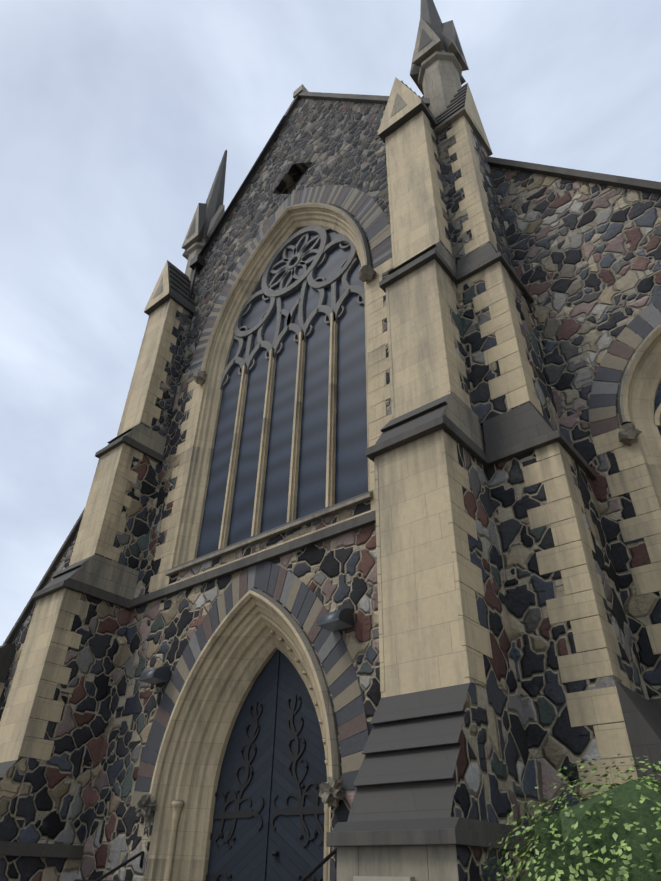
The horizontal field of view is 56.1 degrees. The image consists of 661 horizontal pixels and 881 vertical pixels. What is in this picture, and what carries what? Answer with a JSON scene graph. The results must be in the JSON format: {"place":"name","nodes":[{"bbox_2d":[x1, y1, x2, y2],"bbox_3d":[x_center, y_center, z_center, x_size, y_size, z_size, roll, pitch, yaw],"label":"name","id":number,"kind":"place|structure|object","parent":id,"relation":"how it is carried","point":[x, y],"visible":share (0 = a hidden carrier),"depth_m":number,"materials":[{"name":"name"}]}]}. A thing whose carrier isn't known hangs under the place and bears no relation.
{"place":"outdoors","nodes":[
{"label":"outdoors","id":0,"kind":"place"},
{"bbox_2d":[0,529,78,720],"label":"aisle","id":1,"kind":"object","parent":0,"point":[19,638],"visible":0.02,"depth_m":17.14,"materials":[{"name":"stone"}]},
{"bbox_2d":[76,98,427,880],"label":"front stone wall","id":2,"kind":"structure","parent":0,"point":[332,142],"depth_m":11.61,"materials":[{"name":"grey stone"}]},
{"bbox_2d":[0,0,660,645],"label":"sky","id":3,"kind":"structure","parent":0,"point":[119,118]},
{"bbox_2d":[491,166,660,698],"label":"aisle","id":4,"kind":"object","parent":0,"point":[586,257],"visible":0.33,"depth_m":9.87,"materials":[{"name":"stone"}]},
{"label":"ground","id":5,"kind":"structure","parent":0,"visible":0},
{"bbox_2d":[0,508,84,696],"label":"aisle dressings","id":6,"kind":"structure","parent":5,"relation":"on","point":[7,649],"depth_m":17.43,"materials":[{"name":"grey stone"}]},
{"bbox_2d":[0,260,195,880],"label":"corner buttress","id":7,"kind":"structure","parent":5,"relation":"on","point":[54,719],"depth_m":11.80,"materials":[{"name":"stone"}]},
{"bbox_2d":[95,847,336,880],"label":"handrails","id":8,"kind":"object","parent":5,"relation":"on","point":[316,867],"visible":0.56,"depth_m":7.43,"materials":[{"name":"black metal"}]},
{"bbox_2d":[74,84,429,880],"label":"stone trim","id":9,"kind":"structure","parent":5,"relation":"on","point":[342,528],"depth_m":11.76,"materials":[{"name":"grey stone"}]},
{"bbox_2d":[139,666,170,684],"bbox_3d":[-3.110,4.156,11.009,0.400,0.270,0.370,-25,-43,32],"label":"floodlight","id":10,"kind":"object","parent":9,"relation":"attached to","point":[158,675],"visible":1,"depth_m":10.91,"materials":[{"name":"grey metal"}]},
{"bbox_2d":[181,149,226,287],"bbox_3d":[-4.156,-6.896,20.987,1.264,10.950,1.264,-25,-43,32],"label":"pinnacle","id":11,"kind":"object","parent":9,"relation":"attached to","point":[208,214],"visible":0.48,"depth_m":20.79,"materials":[{"name":"stone"}]},
{"bbox_2d":[189,115,285,298],"bbox_3d":[-2.881,-7.146,19.136,3.491,7.054,0.280,-25,-43,32],"label":"coping","id":12,"kind":"object","parent":9,"relation":"attached to","point":[197,261],"visible":0.83,"depth_m":19.50,"materials":[{"name":"grey stone"}]},
{"bbox_2d":[135,588,344,880],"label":"door archway","id":13,"kind":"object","parent":9,"relation":"attached to","point":[256,629],"depth_m":10.07,"materials":[{"name":"stone"}]},
{"bbox_2d":[207,650,326,880],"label":"door leaves","id":14,"kind":"object","parent":13,"relation":"in","point":[276,686],"visible":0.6,"depth_m":9.40,"materials":[{"name":"paint"}]},
{"bbox_2d":[206,695,323,880],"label":"door ironwork","id":15,"kind":"object","parent":14,"relation":"attached to","point":[301,810],"depth_m":9.40,"materials":[{"name":"black metal"}]},
{"bbox_2d":[131,561,368,806],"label":"stone arch","id":16,"kind":"structure","parent":9,"relation":"attached to","point":[295,596],"depth_m":9.91,"materials":[{"name":"stone"}]},
{"bbox_2d":[148,203,392,592],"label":"window frame","id":17,"kind":"object","parent":9,"relation":"attached to","point":[182,525],"depth_m":14.03,"materials":[{"name":"stone"}]},
{"bbox_2d":[197,228,367,557],"bbox_3d":[-0.964,-2.051,14.295,4.480,9.210,0.001,-25,-43,32],"label":"window glass","id":18,"kind":"object","parent":17,"relation":"attached to","point":[351,469],"visible":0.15,"depth_m":12.99,"materials":[{"name":"glass"}]},
{"bbox_2d":[187,185,391,383],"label":"window arch voussoirs","id":19,"kind":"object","parent":9,"relation":"attached to","point":[365,210],"depth_m":15.66,"materials":[{"name":"stone"}]},
{"bbox_2d":[317,608,353,631],"bbox_3d":[0.079,2.566,8.937,0.400,0.270,0.370,-25,-43,32],"label":"floodlight","id":20,"kind":"object","parent":9,"relation":"attached to","point":[341,620],"visible":0.96,"depth_m":8.84,"materials":[{"name":"grey metal"}]},
{"bbox_2d":[326,77,660,880],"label":"corner buttress","id":21,"kind":"structure","parent":5,"relation":"on","point":[510,669],"depth_m":6.92,"materials":[{"name":"stone"}]},
{"bbox_2d":[353,876,414,880],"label":"plaque","id":22,"kind":"object","parent":21,"relation":"attached to","point":[369,878],"visible":1,"depth_m":4.81,"materials":[{"name":"stone"}]},
{"bbox_2d":[410,0,468,117],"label":"pinnacle","id":23,"kind":"object","parent":21,"relation":"on","point":[439,65],"visible":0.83,"depth_m":15.40,"materials":[{"name":"stone"}]},
{"bbox_2d":[480,754,660,880],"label":"shrub","id":24,"kind":"object","parent":5,"relation":"on","point":[612,834],"visible":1,"depth_m":2.58,"materials":[{"name":"green plant"}]},
{"bbox_2d":[487,156,660,714],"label":"aisle dressings","id":25,"kind":"structure","parent":5,"relation":"on","point":[639,399],"depth_m":8.33,"materials":[{"name":"beige stone"}]},
{"bbox_2d":[589,297,660,436],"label":"window arch voussoirs","id":26,"kind":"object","parent":25,"relation":"attached to","point":[602,413],"depth_m":8.95,"materials":[{"name":"stone"}]}
]}

